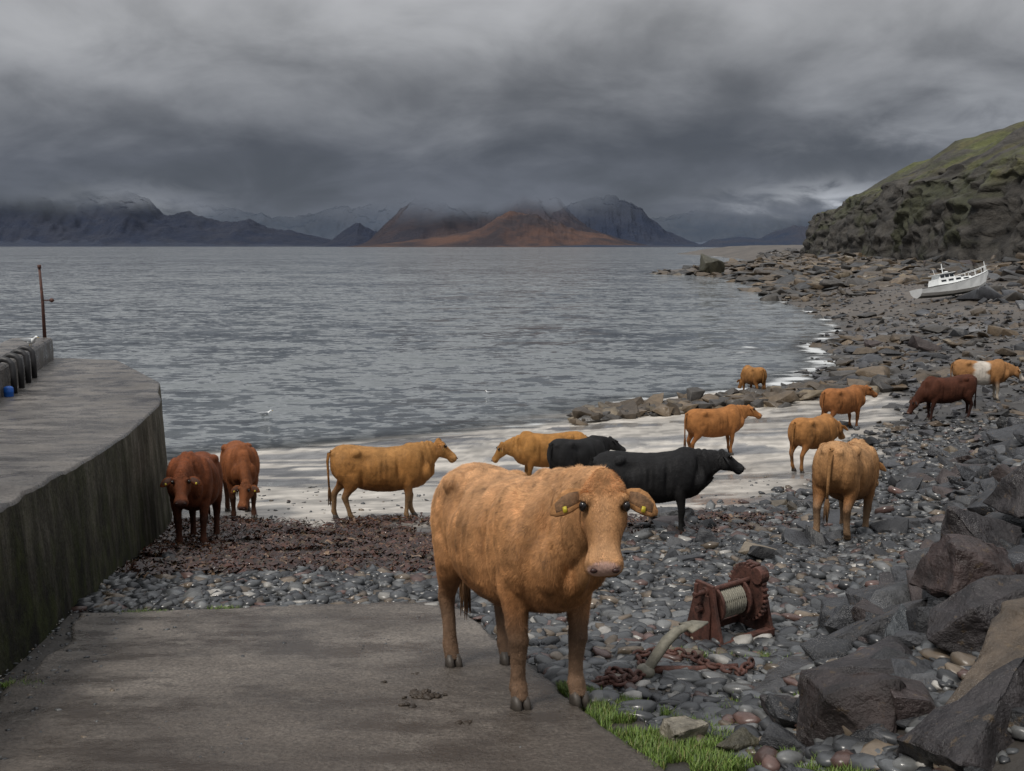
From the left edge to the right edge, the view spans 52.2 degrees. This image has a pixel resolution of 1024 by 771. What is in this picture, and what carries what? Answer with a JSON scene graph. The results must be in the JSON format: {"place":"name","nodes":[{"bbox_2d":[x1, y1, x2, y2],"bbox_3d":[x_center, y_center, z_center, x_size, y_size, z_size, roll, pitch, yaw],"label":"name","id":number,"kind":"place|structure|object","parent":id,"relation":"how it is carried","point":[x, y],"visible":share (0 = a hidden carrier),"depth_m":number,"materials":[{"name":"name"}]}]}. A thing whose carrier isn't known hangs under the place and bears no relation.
{"place":"outdoors","nodes":[
{"label":"outdoors","id":0,"kind":"place"},
{"bbox_2d":[0,205,330,246],"bbox_3d":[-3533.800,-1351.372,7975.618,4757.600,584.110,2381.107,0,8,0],"label":"mountain range","id":1,"kind":"structure","parent":0,"point":[153,226],"depth_m":7403.07,"materials":[{"name":"stone"}]},
{"bbox_2d":[316,223,377,246],"bbox_3d":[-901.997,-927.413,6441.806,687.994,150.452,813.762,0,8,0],"label":"mountain","id":2,"kind":"structure","parent":0,"point":[356,234],"depth_m":6286.33,"materials":[{"name":"stone"}]},
{"bbox_2d":[326,226,379,239],"bbox_3d":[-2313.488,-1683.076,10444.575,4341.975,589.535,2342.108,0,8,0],"label":"mountain range","id":3,"kind":"structure","parent":0,"point":[374,229],"depth_m":9731.91,"materials":[{"name":"grey stone"}]},
{"bbox_2d":[0,247,839,452],"bbox_3d":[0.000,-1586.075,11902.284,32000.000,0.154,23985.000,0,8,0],"label":"sea","id":4,"kind":"structure","parent":0,"point":[222,345],"depth_m":77.79,"materials":[{"name":"grey liquid"}]},
{"bbox_2d":[257,410,272,414],"bbox_3d":[-9.095,1.032,38.478,0.610,0.270,0.164,-2,8,-17],"label":"gull","id":5,"kind":"object","parent":4,"relation":"on","point":[264,413],"visible":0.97,"depth_m":38.41,"materials":[{"name":"white paint"}]},
{"bbox_2d":[356,211,631,246],"bbox_3d":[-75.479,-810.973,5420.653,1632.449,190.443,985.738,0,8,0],"label":"mountain","id":6,"kind":"structure","parent":0,"point":[512,229],"depth_m":5205.27,"materials":[{"name":"brown stone"}]},
{"bbox_2d":[348,205,644,246],"bbox_3d":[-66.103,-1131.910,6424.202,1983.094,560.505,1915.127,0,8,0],"label":"mountain","id":7,"kind":"structure","parent":0,"point":[398,227],"depth_m":5991.88,"materials":[{"name":"stone"}]},
{"bbox_2d":[0,245,1023,770],"bbox_3d":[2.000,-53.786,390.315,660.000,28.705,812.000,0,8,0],"label":"shore ground","id":8,"kind":"structure","parent":0,"point":[294,471],"depth_m":31.27,"materials":[{"name":"grey sand"}]},
{"bbox_2d":[0,337,171,678],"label":"concrete jetty","id":9,"kind":"object","parent":8,"relation":"on","point":[85,507],"visible":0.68,"depth_m":11.75,"materials":[{"name":"grey concrete"}]},
{"bbox_2d":[3,386,13,396],"bbox_3d":[-9.000,0.106,18.679,0.179,0.192,0.179,0,8,0],"label":"blue drum","id":10,"kind":"object","parent":9,"relation":"on","point":[8,391],"visible":1,"depth_m":18.62,"materials":[{"name":"plastic"}]},
{"bbox_2d":[0,345,36,393],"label":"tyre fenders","id":11,"kind":"object","parent":9,"relation":"on","point":[14,353],"visible":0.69,"depth_m":19.89,"materials":[{"name":"rubber"}]},
{"bbox_2d":[20,336,38,345],"bbox_3d":[-10.596,-0.981,22.971,0.549,0.243,0.148,3,8,23],"label":"gull","id":12,"kind":"object","parent":9,"relation":"on","point":[29,341],"visible":0.98,"depth_m":22.91,"materials":[{"name":"white paint"}]},
{"bbox_2d":[37,265,53,337],"bbox_3d":[-11.210,-1.952,25.163,0.380,1.900,0.200,0,8,0],"label":"iron post","id":13,"kind":"object","parent":9,"relation":"on","point":[42,305],"visible":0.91,"depth_m":25.14,"materials":[{"name":"black metal"}]},
{"bbox_2d":[160,451,222,543],"bbox_3d":[-4.710,1.739,15.459,0.740,1.710,2.440,-1,8,-8],"label":"red brown cow","id":14,"kind":"object","parent":8,"relation":"on","point":[192,481],"visible":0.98,"depth_m":15.03},
{"bbox_2d":[220,440,259,519],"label":"red brown cow","id":15,"kind":"object","parent":8,"relation":"on","point":[240,463],"visible":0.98,"depth_m":18.68},
{"bbox_2d":[0,601,663,770],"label":"concrete slipway","id":16,"kind":"structure","parent":8,"relation":"on","point":[268,695],"depth_m":6.14,"materials":[{"name":"grey concrete"}]},
{"bbox_2d":[398,702,416,707],"bbox_3d":[-0.601,1.852,6.051,0.113,0.034,0.063,4,9,28],"label":"cow dung","id":17,"kind":"object","parent":16,"relation":"on","point":[412,705],"visible":1,"depth_m":6.04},
{"bbox_2d":[402,689,447,699],"bbox_3d":[-0.519,1.857,6.274,0.244,0.065,0.182,2,8,16],"label":"cow dung","id":18,"kind":"object","parent":16,"relation":"on","point":[425,694],"visible":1,"depth_m":6.25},
{"bbox_2d":[455,720,472,724],"bbox_3d":[-0.266,1.840,5.694,0.091,0.030,0.067,2,8,14],"label":"cow dung","id":19,"kind":"object","parent":16,"relation":"on","point":[467,722],"visible":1,"depth_m":5.69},
{"bbox_2d":[429,461,657,711],"bbox_3d":[0.107,1.149,6.227,0.755,1.760,2.416,-3,8,-23],"label":"golden cow","id":20,"kind":"object","parent":16,"relation":"on","point":[515,547],"visible":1,"depth_m":5.80},
{"bbox_2d":[326,438,457,518],"bbox_3d":[-2.155,1.712,18.942,2.380,1.514,0.730,-2,8,-14],"label":"brown cow","id":21,"kind":"object","parent":8,"relation":"on","point":[407,468],"visible":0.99,"depth_m":18.65},
{"bbox_2d":[0,604,799,724],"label":"grass tufts","id":22,"kind":"object","parent":8,"relation":"on","point":[5,684],"visible":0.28,"depth_m":7.24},
{"bbox_2d":[115,506,804,578],"bbox_3d":[-0.463,2.223,15.390,11.140,1.422,8.000,0,8,0],"label":"seaweed wrack","id":23,"kind":"object","parent":8,"relation":"on","point":[213,554],"visible":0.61,"depth_m":14.88,"materials":[{"name":"brown plant"}]},
{"bbox_2d":[0,416,1023,769],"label":"beach pebbles","id":24,"kind":"object","parent":8,"relation":"on","point":[812,568],"visible":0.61,"depth_m":11.53,"materials":[{"name":"grey gravel"}]},
{"bbox_2d":[491,431,586,475],"bbox_3d":[0.656,1.717,24.007,2.293,1.396,0.689,-1,8,-10],"label":"brown cow","id":25,"kind":"object","parent":8,"relation":"on","point":[528,449],"visible":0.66,"depth_m":23.74},
{"bbox_2d":[547,435,625,468],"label":"black cow","id":26,"kind":"object","parent":8,"relation":"on","point":[563,453],"visible":0.59,"depth_m":22.21},
{"bbox_2d":[589,447,745,531],"bbox_3d":[2.448,1.712,16.649,2.478,1.512,0.727,1,8,6],"label":"black cow","id":27,"kind":"object","parent":8,"relation":"on","point":[680,475],"visible":0.75,"depth_m":16.39},
{"bbox_2d":[650,507,694,520],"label":"beach boulder","id":28,"kind":"object","parent":8,"relation":"on","point":[669,511],"visible":0.39,"depth_m":17.90,"materials":[{"name":"grey stone"}]},
{"bbox_2d":[659,716,708,744],"bbox_3d":[0.893,1.833,5.496,0.239,0.177,0.186,3,12,-23],"label":"pale boulder","id":29,"kind":"object","parent":8,"relation":"on","point":[678,728],"visible":0.51,"depth_m":5.44,"materials":[{"name":"beige stone"}]},
{"bbox_2d":[636,620,738,677],"bbox_3d":[1.145,1.740,6.917,0.685,0.337,0.205,-2,8,-13],"label":"old anchor","id":30,"kind":"object","parent":8,"relation":"on","point":[649,668],"visible":0.85,"depth_m":6.85,"materials":[{"name":"grey metal"}]},
{"bbox_2d":[699,253,724,273],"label":"sea stack rock","id":31,"kind":"object","parent":8,"relation":"on","point":[708,264],"visible":0.92,"depth_m":216.18,"materials":[{"name":"grey stone"}]},
{"bbox_2d":[553,680,884,770],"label":"grass verge","id":32,"kind":"object","parent":8,"relation":"on","point":[694,754],"depth_m":5.32,"materials":[{"name":"green plant"}]},
{"bbox_2d":[683,404,761,454],"bbox_3d":[5.773,1.249,28.710,2.421,1.436,0.683,-3,8,-22],"label":"brown cow","id":33,"kind":"object","parent":8,"relation":"on","point":[727,421],"visible":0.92,"depth_m":28.34},
{"bbox_2d":[684,559,774,646],"bbox_3d":[1.660,1.663,8.019,0.757,0.559,0.404,-7,12,-31],"label":"rusty winch","id":34,"kind":"object","parent":8,"relation":"on","point":[741,596],"visible":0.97,"depth_m":7.95,"materials":[{"name":"metal"}]},
{"bbox_2d":[713,727,758,752],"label":"mossy boulder","id":35,"kind":"object","parent":8,"relation":"on","point":[739,739],"visible":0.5,"depth_m":5.24,"materials":[{"name":"grey stone"}]},
{"bbox_2d":[566,374,909,425],"bbox_3d":[8.857,0.560,40.113,15.528,1.369,4.397,-3,8,-21],"label":"rock outcrop","id":36,"kind":"object","parent":8,"relation":"on","point":[656,405],"visible":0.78,"depth_m":39.11,"materials":[{"name":"grey stone"}]},
{"bbox_2d":[457,592,1023,770],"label":"beach pebbles","id":37,"kind":"object","parent":8,"relation":"on","point":[623,635],"visible":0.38,"depth_m":6.71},
{"bbox_2d":[595,666,636,686],"bbox_3d":[0.684,1.871,6.722,0.244,0.120,0.340,3,8,21],"label":"rusty chain","id":38,"kind":"object","parent":37,"relation":"on","point":[610,671],"visible":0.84,"depth_m":6.68,"materials":[{"name":"metal"}]},
{"bbox_2d":[591,646,754,686],"bbox_3d":[1.087,1.897,6.830,0.856,0.198,1.052,4,9,26],"label":"rusty chain","id":39,"kind":"object","parent":37,"relation":"on","point":[742,670],"visible":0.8,"depth_m":6.89,"materials":[{"name":"metal"}]},
{"bbox_2d":[737,365,766,389],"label":"brown calf","id":40,"kind":"object","parent":8,"relation":"on","point":[751,376],"visible":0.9,"depth_m":41.21},
{"bbox_2d":[735,677,786,700],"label":"boulder","id":41,"kind":"object","parent":8,"relation":"on","point":[773,684],"visible":0.27,"depth_m":6.40,"materials":[{"name":"grey stone"}]},
{"bbox_2d":[759,694,797,727],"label":"boulder","id":42,"kind":"object","parent":8,"relation":"on","point":[762,697],"visible":0.19,"depth_m":5.68,"materials":[{"name":"grey stone"}]},
{"bbox_2d":[765,656,812,677],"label":"boulder","id":43,"kind":"object","parent":8,"relation":"on","point":[786,666],"visible":0.3,"depth_m":6.88,"materials":[{"name":"grey stone"}]},
{"bbox_2d":[756,248,825,258],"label":"reef rocks","id":44,"kind":"object","parent":8,"relation":"on","point":[784,253],"visible":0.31,"depth_m":436.42,"materials":[{"name":"grey stone"}]},
{"bbox_2d":[620,429,988,561],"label":"beach rocks","id":45,"kind":"object","parent":8,"relation":"on","point":[810,536],"visible":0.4,"depth_m":15.30,"materials":[{"name":"grey stone"}]},
{"bbox_2d":[793,498,821,508],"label":"beach boulder","id":46,"kind":"object","parent":8,"relation":"on","point":[799,503],"visible":0.3,"depth_m":18.99,"materials":[{"name":"grey stone"}]},
{"bbox_2d":[788,413,847,472],"bbox_3d":[7.546,1.384,25.742,2.293,1.388,0.669,-7,10,-42],"label":"brown cow","id":47,"kind":"object","parent":8,"relation":"on","point":[806,434],"visible":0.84,"depth_m":25.17},
{"bbox_2d":[648,252,1023,300],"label":"reef rocks","id":48,"kind":"object","parent":8,"relation":"on","point":[825,272],"visible":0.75,"depth_m":160.65,"materials":[{"name":"grey stone"}]},
{"bbox_2d":[819,385,877,427],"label":"brown cow","id":49,"kind":"object","parent":8,"relation":"on","point":[849,400],"visible":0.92,"depth_m":31.26},
{"bbox_2d":[812,438,886,540],"bbox_3d":[4.933,1.463,15.209,0.750,1.661,2.465,5,9,32],"label":"golden cow","id":50,"kind":"object","parent":8,"relation":"on","point":[845,475],"visible":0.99,"depth_m":14.35},
{"bbox_2d":[796,669,905,746],"bbox_3d":[1.673,1.623,5.116,0.564,0.472,0.587,-13,6,24],"label":"boulder","id":51,"kind":"object","parent":8,"relation":"on","point":[831,703],"visible":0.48,"depth_m":4.94,"materials":[{"name":"grey stone"}]},
{"bbox_2d":[810,635,912,674],"bbox_3d":[2.057,1.631,5.847,0.730,0.331,0.560,-9,12,-28],"label":"boulder","id":52,"kind":"object","parent":8,"relation":"on","point":[855,662],"visible":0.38,"depth_m":5.84,"materials":[{"name":"grey stone"}]},
{"bbox_2d":[805,597,930,655],"bbox_3d":[2.418,1.714,7.164,0.930,0.305,0.542,-17,0,-17],"label":"boulder","id":53,"kind":"object","parent":8,"relation":"on","point":[861,628],"visible":0.26,"depth_m":7.01,"materials":[{"name":"grey stone"}]},
{"bbox_2d":[845,580,907,604],"bbox_3d":[2.954,1.669,8.000,0.818,0.320,0.544,-15,3,-27],"label":"boulder","id":54,"kind":"object","parent":8,"relation":"on","point":[854,596],"visible":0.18,"depth_m":8.00,"materials":[{"name":"grey stone"}]},
{"bbox_2d":[747,278,1023,435],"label":"beach stones","id":55,"kind":"object","parent":8,"relation":"on","point":[990,408],"visible":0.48,"depth_m":54.58,"materials":[{"name":"grey stone"}]},
{"bbox_2d":[878,571,894,584],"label":"boulder","id":56,"kind":"object","parent":8,"relation":"on","point":[886,578],"visible":0.09,"depth_m":9.56,"materials":[{"name":"grey stone"}]},
{"bbox_2d":[758,539,1023,770],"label":"rock armour bank","id":57,"kind":"object","parent":8,"relation":"on","point":[913,699],"visible":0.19,"depth_m":5.41,"materials":[{"name":"grey stone"}]},
{"bbox_2d":[908,534,1016,597],"bbox_3d":[3.168,1.250,6.997,0.802,0.455,0.656,10,4,-7],"label":"boulder","id":58,"kind":"object","parent":57,"relation":"on","point":[949,564],"visible":0.76,"depth_m":6.80,"materials":[{"name":"brown stone"}]},
{"bbox_2d":[884,604,908,637],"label":"boulder","id":59,"kind":"object","parent":8,"relation":"on","point":[898,622],"visible":0.12,"depth_m":6.54,"materials":[{"name":"grey stone"}]},
{"bbox_2d":[779,285,1023,380],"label":"reef rocks","id":60,"kind":"object","parent":8,"relation":"on","point":[920,343],"visible":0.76,"depth_m":58.32,"materials":[{"name":"grey stone"}]},
{"bbox_2d":[903,547,929,569],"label":"boulder","id":61,"kind":"object","parent":8,"relation":"on","point":[912,558],"visible":0.12,"depth_m":9.21,"materials":[{"name":"grey stone"}]},
{"bbox_2d":[817,439,1023,636],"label":"rock armour bank","id":62,"kind":"object","parent":8,"relation":"on","point":[837,613],"visible":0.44,"depth_m":9.39,"materials":[{"name":"grey stone"}]},
{"bbox_2d":[983,463,1023,518],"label":"boulder","id":63,"kind":"object","parent":62,"relation":"on","point":[1006,496],"visible":1,"depth_m":8.83,"materials":[{"name":"grey stone"}]},
{"bbox_2d":[907,374,976,421],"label":"dark red cow","id":64,"kind":"object","parent":8,"relation":"on","point":[932,391],"visible":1,"depth_m":32.69},
{"bbox_2d":[909,261,987,298],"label":"cabin cruiser boat","id":65,"kind":"object","parent":8,"relation":"on","point":[944,283],"visible":0.98,"depth_m":91.90,"materials":[{"name":"white paint"}]},
{"bbox_2d":[896,657,1023,770],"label":"boulder","id":66,"kind":"object","parent":8,"relation":"on","point":[970,727],"visible":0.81,"depth_m":4.29,"materials":[{"name":"grey stone"}]},
{"bbox_2d":[898,416,1023,493],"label":"rock armour bank","id":67,"kind":"object","parent":8,"relation":"on","point":[1007,430],"visible":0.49,"depth_m":24.44,"materials":[{"name":"grey stone"}]},
{"bbox_2d":[923,252,1023,308],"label":"scree rocks","id":68,"kind":"object","parent":8,"relation":"on","point":[986,292],"visible":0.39,"depth_m":98.22,"materials":[{"name":"grey stone"}]},
{"bbox_2d":[926,574,1023,653],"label":"boulder","id":69,"kind":"object","parent":8,"relation":"on","point":[959,621],"visible":0.79,"depth_m":5.73,"materials":[{"name":"grey stone"}]},
{"bbox_2d":[940,506,1021,546],"bbox_3d":[3.689,1.245,8.220,0.626,0.482,0.868,11,-3,38],"label":"boulder","id":70,"kind":"object","parent":8,"relation":"on","point":[957,520],"visible":0.32,"depth_m":8.06,"materials":[{"name":"grey stone"}]},
{"bbox_2d":[945,597,1023,704],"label":"boulder","id":71,"kind":"object","parent":8,"relation":"on","point":[1003,643],"visible":0.24,"depth_m":4.89,"materials":[{"name":"brown stone"}]},
{"bbox_2d":[950,359,1023,400],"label":"brown and white cow","id":72,"kind":"object","parent":8,"relation":"on","point":[995,373],"visible":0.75,"depth_m":37.61},
{"bbox_2d":[0,0,1023,237],"label":"sky","id":73,"kind":"structure","parent":0,"point":[319,118],"materials":[{"name":"grey"}]},
{"bbox_2d":[550,244,701,246],"bbox_3d":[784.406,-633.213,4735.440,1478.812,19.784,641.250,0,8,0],"label":"distant hill","id":74,"kind":"structure","parent":0,"point":[693,245],"depth_m":4663.93,"materials":[{"name":"stone"}]},
{"bbox_2d":[567,207,696,244],"bbox_3d":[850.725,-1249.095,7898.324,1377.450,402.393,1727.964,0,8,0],"label":"mountain","id":75,"kind":"structure","parent":0,"point":[635,224],"depth_m":7548.88,"materials":[{"name":"stone"}]},
{"bbox_2d":[671,228,759,243],"bbox_3d":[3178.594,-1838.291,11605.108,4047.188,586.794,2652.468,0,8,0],"label":"mountain range","id":76,"kind":"structure","parent":0,"point":[699,236],"depth_m":10844.18,"materials":[{"name":"grey stone"}]},
{"bbox_2d":[702,225,807,246],"bbox_3d":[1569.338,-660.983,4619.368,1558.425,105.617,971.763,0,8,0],"label":"distant hill","id":77,"kind":"structure","parent":0,"point":[794,235],"depth_m":4450.42,"materials":[{"name":"stone"}]},
{"bbox_2d":[799,121,1023,262],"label":"headland cliff","id":78,"kind":"structure","parent":0,"point":[961,199],"depth_m":195.74,"materials":[{"name":"grey stone"}]}
]}

